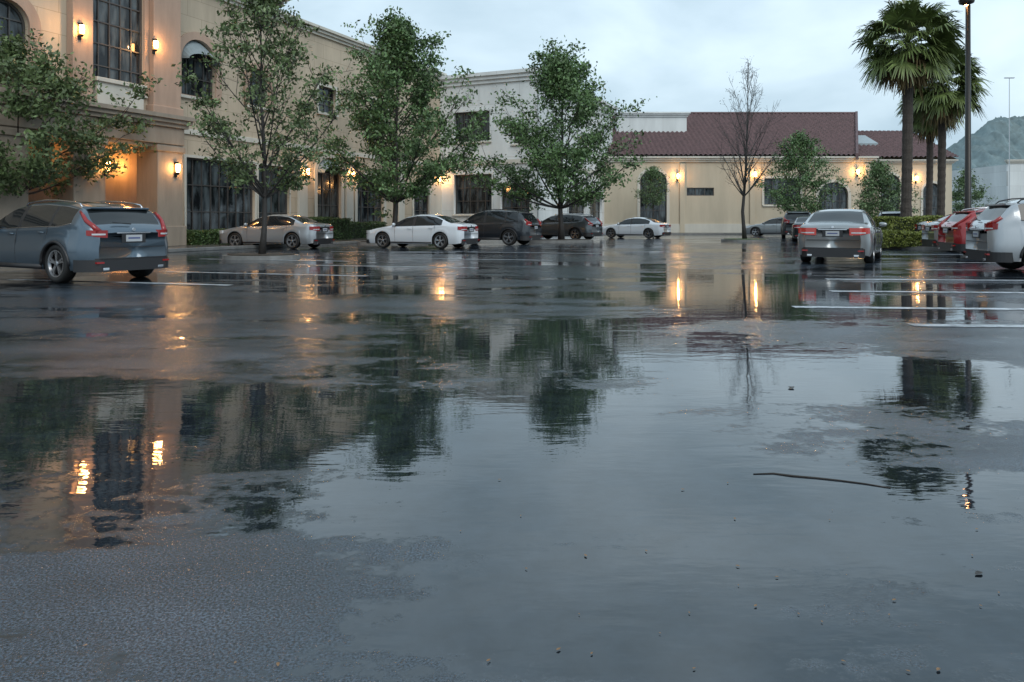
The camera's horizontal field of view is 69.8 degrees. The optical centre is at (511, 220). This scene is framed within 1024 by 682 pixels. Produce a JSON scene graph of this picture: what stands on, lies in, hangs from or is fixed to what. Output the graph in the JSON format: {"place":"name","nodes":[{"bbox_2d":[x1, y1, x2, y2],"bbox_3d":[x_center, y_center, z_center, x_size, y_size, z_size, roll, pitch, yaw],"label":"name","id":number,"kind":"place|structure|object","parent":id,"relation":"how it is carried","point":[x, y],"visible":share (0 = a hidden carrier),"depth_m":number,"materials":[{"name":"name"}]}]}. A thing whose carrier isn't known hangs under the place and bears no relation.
{"place":"outdoors","nodes":[
{"label":"outdoors","id":0,"kind":"place"},
{"bbox_2d":[168,238,365,248],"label":"pavement","id":1,"kind":"structure","parent":0,"point":[218,245],"depth_m":30.83,"materials":[{"name":"concrete"}]},
{"bbox_2d":[0,18,166,199],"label":"broadleaf tree","id":2,"kind":"object","parent":1,"relation":"on","point":[37,168],"visible":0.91,"depth_m":23.69,"materials":[{"name":"green plant"}]},
{"bbox_2d":[187,228,227,244],"bbox_3d":[-13.515,0.720,32.600,1.226,0.808,2.557,0,0,24],"label":"hedge","id":3,"kind":"object","parent":1,"relation":"on","point":[204,237],"visible":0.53,"depth_m":31.73,"materials":[{"name":"green plant"}]},
{"bbox_2d":[0,0,446,245],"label":"shopping building","id":4,"kind":"structure","parent":1,"relation":"on","point":[176,186],"depth_m":31.06,"materials":[{"name":"beige paint"}]},
{"bbox_2d":[0,0,40,76],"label":"window","id":5,"kind":"structure","parent":4,"relation":"in","point":[14,21],"depth_m":25.70,"materials":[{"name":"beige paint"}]},
{"bbox_2d":[93,0,148,98],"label":"window","id":6,"kind":"structure","parent":4,"relation":"in","point":[117,24],"depth_m":29.40,"materials":[{"name":"black glass"}]},
{"bbox_2d":[181,32,221,103],"bbox_3d":[-14.413,-7.062,33.554,0.380,3.110,2.694,0,0,24],"label":"window","id":7,"kind":"structure","parent":4,"relation":"in","point":[203,75],"depth_m":33.76,"materials":[{"name":"black glass"}]},
{"bbox_2d":[184,154,256,229],"bbox_3d":[-13.869,-1.096,34.911,0.280,3.795,4.502,0,0,24],"label":"window","id":8,"kind":"structure","parent":4,"relation":"in","point":[209,203],"depth_m":34.55,"materials":[{"name":"black glass"}]},
{"bbox_2d":[244,63,273,110],"bbox_3d":[-12.870,-6.803,37.069,0.380,2.350,2.005,0,0,24],"label":"window","id":9,"kind":"structure","parent":4,"relation":"in","point":[249,73],"depth_m":37.11,"materials":[{"name":"black glass"}]},
{"bbox_2d":[257,163,290,218],"bbox_3d":[-12.448,-1.070,38.142,0.290,3.744,2.487,0,0,24],"label":"window","id":10,"kind":"structure","parent":4,"relation":"in","point":[276,203],"depth_m":38.38,"materials":[{"name":"black glass"}]},
{"bbox_2d":[316,83,338,117],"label":"window","id":11,"kind":"structure","parent":4,"relation":"in","point":[326,109],"depth_m":42.30,"materials":[{"name":"black glass"}]},
{"bbox_2d":[314,154,343,217],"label":"window","id":12,"kind":"structure","parent":4,"relation":"in","point":[326,186],"depth_m":42.43,"materials":[{"name":"black glass"}]},
{"bbox_2d":[354,172,385,223],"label":"window","id":13,"kind":"structure","parent":4,"relation":"in","point":[362,212],"depth_m":45.86,"materials":[{"name":"black glass"}]},
{"bbox_2d":[412,185,428,215],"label":"window","id":14,"kind":"structure","parent":4,"relation":"in","point":[418,208],"depth_m":51.79,"materials":[{"name":"black glass"}]},
{"bbox_2d":[308,216,351,239],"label":"hedge","id":15,"kind":"object","parent":1,"relation":"on","point":[341,229],"visible":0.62,"depth_m":40.30,"materials":[{"name":"green plant"}]},
{"bbox_2d":[349,221,386,238],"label":"hedge","id":16,"kind":"object","parent":1,"relation":"on","point":[358,229],"visible":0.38,"depth_m":44.06,"materials":[{"name":"green plant"}]},
{"bbox_2d":[438,67,617,226],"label":"pale building","id":17,"kind":"structure","parent":1,"relation":"on","point":[462,200],"depth_m":52.84,"materials":[{"name":"paint"}]},
{"bbox_2d":[452,108,491,143],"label":"window","id":18,"kind":"structure","parent":17,"relation":"in","point":[463,116],"depth_m":53.23,"materials":[{"name":"black glass"}]},
{"bbox_2d":[452,172,493,215],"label":"window","id":19,"kind":"structure","parent":17,"relation":"in","point":[469,201],"depth_m":53.32,"materials":[{"name":"black glass"}]},
{"bbox_2d":[499,181,531,212],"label":"window","id":20,"kind":"structure","parent":17,"relation":"in","point":[511,205],"depth_m":52.01,"materials":[{"name":"black glass"}]},
{"bbox_2d":[511,122,529,145],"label":"window","id":21,"kind":"structure","parent":17,"relation":"in","point":[512,144],"depth_m":51.70,"materials":[{"name":"white metal"}]},
{"bbox_2d":[291,6,494,222],"bbox_3d":[-5.649,-4.964,37.092,10.139,12.003,8.252,0,0,29],"label":"broadleaf tree","id":22,"kind":"object","parent":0,"point":[398,41],"visible":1,"depth_m":36.35,"materials":[{"name":"green plant"}]},
{"bbox_2d":[0,235,1023,681],"bbox_3d":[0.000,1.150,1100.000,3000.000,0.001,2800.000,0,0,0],"label":"ground","id":23,"kind":"structure","parent":0,"point":[388,449],"depth_m":3.42,"materials":[{"name":"grey asphalt"}]},
{"bbox_2d":[0,199,168,282],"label":"parked car","id":24,"kind":"object","parent":23,"relation":"on","point":[63,241],"visible":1,"depth_m":13.84,"materials":[{"name":"grey metal"}]},
{"bbox_2d":[8,279,227,285],"bbox_3d":[-7.438,1.146,13.760,5.000,0.001,0.180,0,0,15],"label":"parking line","id":25,"kind":"object","parent":23,"relation":"on","point":[125,282],"visible":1,"depth_m":13.66,"materials":[{"name":"white paint"}]},
{"bbox_2d":[222,254,299,259],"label":"kerb","id":26,"kind":"structure","parent":23,"relation":"on","point":[284,257],"depth_m":21.58,"materials":[{"name":"concrete"}]},
{"bbox_2d":[227,253,294,255],"bbox_3d":[-7.622,1.050,22.300,2.000,0.100,1.400,0,0,0],"label":"planting bed","id":27,"kind":"object","parent":26,"relation":"in","point":[257,254],"visible":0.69,"depth_m":21.89,"materials":[{"name":"grey concrete"}]},
{"bbox_2d":[171,0,357,253],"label":"broadleaf tree","id":28,"kind":"object","parent":27,"relation":"on","point":[266,9],"visible":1,"depth_m":22.04,"materials":[{"name":"green plant"}]},
{"bbox_2d":[166,271,365,275],"bbox_3d":[-5.438,1.146,15.960,5.000,0.001,0.180,0,0,15],"label":"parking line","id":29,"kind":"object","parent":23,"relation":"on","point":[270,273],"visible":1,"depth_m":16.01,"materials":[{"name":"white paint"}]},
{"bbox_2d":[168,240,365,251],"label":"kerb","id":30,"kind":"structure","parent":23,"relation":"on","point":[233,247],"depth_m":29.78,"materials":[{"name":"concrete"}]},
{"bbox_2d":[219,214,334,248],"bbox_3d":[-10.112,0.430,31.429,4.800,1.440,2.165,0,0,17],"label":"parked car","id":31,"kind":"object","parent":23,"relation":"on","point":[291,231],"visible":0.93,"depth_m":30.54,"materials":[{"name":"silver metal"}]},
{"bbox_2d":[336,251,438,252],"bbox_3d":[-4.438,1.146,27.060,5.000,0.001,0.180,0,0,15],"label":"parking line","id":32,"kind":"object","parent":23,"relation":"on","point":[419,252],"visible":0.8,"depth_m":26.68,"materials":[{"name":"white paint"}]},
{"bbox_2d":[326,265,467,267],"bbox_3d":[-3.238,1.146,18.560,5.000,0.001,0.180,0,0,15],"label":"parking line","id":33,"kind":"object","parent":23,"relation":"on","point":[397,266],"visible":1,"depth_m":18.47,"materials":[{"name":"white paint"}]},
{"bbox_2d":[366,214,478,248],"bbox_3d":[-3.883,0.430,31.532,4.800,1.440,2.165,0,0,23],"label":"parked car","id":34,"kind":"object","parent":23,"relation":"on","point":[438,231],"visible":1,"depth_m":30.63,"materials":[{"name":"white metal"}]},
{"bbox_2d":[417,258,510,259],"bbox_3d":[-1.238,1.146,22.060,5.000,0.001,0.180,0,0,15],"label":"parking line","id":35,"kind":"object","parent":23,"relation":"on","point":[439,258],"visible":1,"depth_m":22.12,"materials":[{"name":"white paint"}]},
{"bbox_2d":[463,209,541,244],"bbox_3d":[-0.987,0.287,35.878,4.750,1.725,2.225,0,0,25],"label":"parked car","id":36,"kind":"object","parent":23,"relation":"on","point":[508,227],"visible":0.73,"depth_m":34.75,"materials":[{"name":"black metal"}]},
{"bbox_2d":[530,240,593,242],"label":"kerb","id":37,"kind":"structure","parent":23,"relation":"on","point":[550,241],"depth_m":39.06,"materials":[{"name":"concrete"}]},
{"bbox_2d":[542,239,590,239],"bbox_3d":[2.691,1.050,40.000,3.497,0.100,1.499,0,0,-18],"label":"planting bed","id":38,"kind":"object","parent":37,"relation":"in","point":[566,239],"visible":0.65,"depth_m":39.64,"materials":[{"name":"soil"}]},
{"bbox_2d":[454,35,656,238],"bbox_3d":[2.631,-4.537,39.721,10.852,11.150,8.693,0,0,30],"label":"broadleaf tree","id":39,"kind":"object","parent":38,"relation":"on","point":[563,79],"visible":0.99,"depth_m":39.29,"materials":[{"name":"green plant"}]},
{"bbox_2d":[541,213,602,238],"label":"parked car","id":40,"kind":"object","parent":23,"relation":"on","point":[578,226],"visible":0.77,"depth_m":44.23,"materials":[{"name":"black metal"}]},
{"bbox_2d":[602,217,670,237],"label":"parked car","id":41,"kind":"object","parent":23,"relation":"on","point":[646,227],"visible":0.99,"depth_m":49.03,"materials":[{"name":"white metal"}]},
{"bbox_2d":[671,233,780,234],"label":"kerb","id":42,"kind":"structure","parent":23,"relation":"on","point":[714,234],"depth_m":61.30,"materials":[{"name":"concrete"}]},
{"bbox_2d":[603,111,878,231],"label":"tiled roof building","id":43,"kind":"structure","parent":23,"relation":"on","point":[702,195],"depth_m":66.00,"materials":[{"name":"beige paint"}]},
{"bbox_2d":[637,168,669,223],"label":"window","id":44,"kind":"structure","parent":43,"relation":"in","point":[660,210],"depth_m":66.18,"materials":[{"name":"black glass"}]},
{"bbox_2d":[687,188,713,195],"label":"window","id":45,"kind":"structure","parent":43,"relation":"in","point":[690,191],"depth_m":66.15,"materials":[{"name":"black glass"}]},
{"bbox_2d":[762,176,802,205],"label":"window","id":46,"kind":"structure","parent":43,"relation":"in","point":[765,202],"depth_m":66.23,"materials":[{"name":"black glass"}]},
{"bbox_2d":[816,180,850,209],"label":"window","id":47,"kind":"structure","parent":43,"relation":"in","point":[840,200],"depth_m":66.23,"materials":[{"name":"black glass"}]},
{"bbox_2d":[746,217,782,235],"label":"parked car","id":48,"kind":"object","parent":23,"relation":"on","point":[771,226],"visible":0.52,"depth_m":54.56,"materials":[{"name":"grey metal"}]},
{"bbox_2d":[778,210,810,237],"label":"parked car","id":49,"kind":"object","parent":23,"relation":"on","point":[787,219],"visible":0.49,"depth_m":47.96,"materials":[{"name":"black metal"}]},
{"bbox_2d":[789,216,809,241],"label":"parked car","id":50,"kind":"object","parent":23,"relation":"on","point":[799,221],"visible":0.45,"depth_m":40.46,"materials":[{"name":"grey metal"}]},
{"bbox_2d":[754,129,851,213],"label":"tree","id":51,"kind":"object","parent":23,"relation":"on","point":[800,140],"visible":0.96,"depth_m":56.51,"materials":[{"name":"green plant"}]},
{"bbox_2d":[753,472,890,487],"bbox_3d":[1.368,1.148,3.260,0.562,0.009,0.043,0,0,18],"label":"fallen branch","id":52,"kind":"object","parent":23,"relation":"on","point":[820,478],"visible":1,"depth_m":3.27,"materials":[{"name":"black"}]},
{"bbox_2d":[798,209,886,262],"bbox_3d":[9.735,0.401,21.597,2.252,1.498,4.992,0,0,30],"label":"parked car","id":53,"kind":"object","parent":23,"relation":"on","point":[848,233],"visible":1,"depth_m":19.65,"materials":[{"name":"grey metal"}]},
{"bbox_2d":[850,157,923,217],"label":"tree","id":54,"kind":"object","parent":23,"relation":"on","point":[879,174],"visible":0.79,"depth_m":57.51,"materials":[{"name":"green plant"}]},
{"bbox_2d":[816,130,958,216],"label":"arcade building","id":55,"kind":"structure","parent":23,"relation":"on","point":[886,145],"depth_m":67.22,"materials":[{"name":"beige paint"}]},
{"bbox_2d":[879,172,900,211],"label":"window","id":56,"kind":"structure","parent":55,"relation":"in","point":[897,175],"depth_m":67.17,"materials":[{"name":"black glass"}]},
{"bbox_2d":[920,181,936,215],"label":"window","id":57,"kind":"structure","parent":55,"relation":"in","point":[922,194],"depth_m":67.22,"materials":[{"name":"black glass"}]},
{"bbox_2d":[877,211,899,216],"bbox_3d":[20.723,0.287,39.996,2.225,1.725,4.750,0,0,24],"label":"parked car","id":58,"kind":"object","parent":23,"relation":"on","point":[890,213],"visible":0.05,"depth_m":38.45,"materials":[{"name":"white metal"}]},
{"bbox_2d":[793,306,1023,309],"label":"parking line","id":59,"kind":"object","parent":23,"relation":"on","point":[907,307],"visible":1,"depth_m":9.72,"materials":[{"name":"white paint"}]},
{"bbox_2d":[828,290,1023,292],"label":"parking line","id":60,"kind":"object","parent":23,"relation":"on","point":[927,291],"visible":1,"depth_m":11.92,"materials":[{"name":"white paint"}]},
{"bbox_2d":[893,81,964,215],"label":"palm tree","id":61,"kind":"object","parent":23,"relation":"on","point":[928,135],"visible":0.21,"depth_m":43.84,"materials":[{"name":"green plant"}]},
{"bbox_2d":[920,220,942,246],"bbox_3d":[18.211,0.372,27.143,5.184,1.555,2.338,0,0,13],"label":"parked car","id":62,"kind":"object","parent":23,"relation":"on","point":[929,234],"visible":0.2,"depth_m":27.46,"materials":[{"name":"white metal"}]},
{"bbox_2d":[914,213,954,230],"bbox_3d":[20.351,0.372,31.543,5.184,1.555,2.338,0,0,13],"label":"parked car","id":63,"kind":"object","parent":23,"relation":"on","point":[918,226],"visible":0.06,"depth_m":32.09,"materials":[{"name":"white metal"}]},
{"bbox_2d":[848,279,1023,280],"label":"parking line","id":64,"kind":"object","parent":23,"relation":"on","point":[926,279],"visible":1,"depth_m":14.37,"materials":[{"name":"white paint"}]},
{"bbox_2d":[894,47,993,215],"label":"palm tree","id":65,"kind":"object","parent":23,"relation":"on","point":[944,105],"visible":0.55,"depth_m":40.17,"materials":[{"name":"green plant"}]},
{"bbox_2d":[930,254,962,254],"bbox_3d":[15.599,1.146,25.073,5.200,0.001,0.200,0,0,5],"label":"parking line","id":66,"kind":"object","parent":23,"relation":"on","point":[946,254],"visible":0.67,"depth_m":25.09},
{"bbox_2d":[936,207,986,254],"bbox_3d":[16.045,0.340,22.555,4.954,1.620,2.271,0,0,13],"label":"parked car","id":67,"kind":"object","parent":23,"relation":"on","point":[951,232],"visible":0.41,"depth_m":22.60,"materials":[{"name":"red metal"}]},
{"bbox_2d":[932,262,993,262],"bbox_3d":[14.199,1.146,20.073,5.200,0.001,0.200,0,0,5],"label":"parking line","id":68,"kind":"object","parent":23,"relation":"on","point":[962,262],"visible":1,"depth_m":20.25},
{"bbox_2d":[906,269,1023,270],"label":"parking line","id":69,"kind":"object","parent":23,"relation":"on","point":[926,269],"visible":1,"depth_m":17.33,"materials":[{"name":"white paint"}]},
{"bbox_2d":[958,0,974,252],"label":"street lamp","id":70,"kind":"object","parent":23,"relation":"on","point":[966,4],"visible":0.58,"depth_m":26.43,"materials":[{"name":"metal"}]},
{"bbox_2d":[910,324,1023,326],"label":"parking line","id":71,"kind":"object","parent":23,"relation":"on","point":[972,325],"visible":1,"depth_m":8.04,"materials":[{"name":"white paint"}]},
{"bbox_2d":[952,167,997,213],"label":"tree","id":72,"kind":"object","parent":23,"relation":"on","point":[959,194],"visible":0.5,"depth_m":79.72,"materials":[{"name":"green plant"}]},
{"bbox_2d":[952,159,1023,210],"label":"distant store","id":73,"kind":"structure","parent":23,"relation":"on","point":[997,177],"depth_m":96.81,"materials":[{"name":"paint"}]},
{"bbox_2d":[964,198,1023,268],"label":"parked car","id":74,"kind":"object","parent":23,"relation":"on","point":[995,232],"visible":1,"depth_m":16.27,"materials":[{"name":"white metal"}]},
{"bbox_2d":[1004,77,1014,200],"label":"street lamp","id":75,"kind":"object","parent":23,"relation":"on","point":[1009,78],"visible":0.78,"depth_m":84.96,"materials":[{"name":"grey metal"}]},
{"bbox_2d":[279,0,1023,148],"label":"sky","id":76,"kind":"structure","parent":0,"point":[682,53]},
{"bbox_2d":[671,232,741,232],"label":"pavement","id":77,"kind":"structure","parent":0,"point":[706,232],"depth_m":65.68,"materials":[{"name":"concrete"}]},
{"bbox_2d":[631,165,669,218],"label":"tree","id":78,"kind":"object","parent":77,"relation":"on","point":[653,173],"visible":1,"depth_m":62.42,"materials":[{"name":"green plant"}]},
{"bbox_2d":[724,238,763,239],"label":"planting bed","id":79,"kind":"object","parent":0,"point":[745,239],"visible":0.74,"depth_m":41.91,"materials":[{"name":"concrete"}]},
{"bbox_2d":[721,239,768,241],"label":"kerb","id":80,"kind":"structure","parent":79,"relation":"on","point":[732,240],"depth_m":40.53,"materials":[{"name":"concrete"}]},
{"bbox_2d":[710,56,789,238],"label":"bare tree","id":81,"kind":"object","parent":79,"relation":"on","point":[743,192],"visible":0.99,"depth_m":41.41,"materials":[{"name":"brown plant"}]},
{"bbox_2d":[946,116,1023,170],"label":"hills","id":82,"kind":"structure","parent":0,"point":[990,143],"depth_m":445.37,"materials":[{"name":"grey stone"}]},
{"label":"planting bed","id":83,"kind":"structure","parent":0,"visible":0},
{"bbox_2d":[882,229,921,247],"bbox_3d":[16.251,0.728,30.200,2.658,0.836,1.433,0,0,0],"label":"hedge","id":84,"kind":"object","parent":83,"relation":"on","point":[899,238],"visible":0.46,"depth_m":29.59,"materials":[{"name":"green plant"}]},
{"bbox_2d":[849,0,964,216],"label":"palm tree","id":85,"kind":"object","parent":83,"relation":"on","point":[908,65],"visible":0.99,"depth_m":35.32,"materials":[{"name":"green plant"}]},
{"bbox_2d":[872,215,942,233],"bbox_3d":[18.843,0.415,34.200,3.382,1.428,1.634,0,0,0],"label":"hedge","id":86,"kind":"object","parent":83,"relation":"on","point":[902,223],"visible":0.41,"depth_m":33.53,"materials":[{"name":"green plant"}]},
{"bbox_2d":[882,246,937,249],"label":"kerb","id":87,"kind":"structure","parent":83,"relation":"on","point":[923,248],"depth_m":29.49,"materials":[{"name":"concrete"}]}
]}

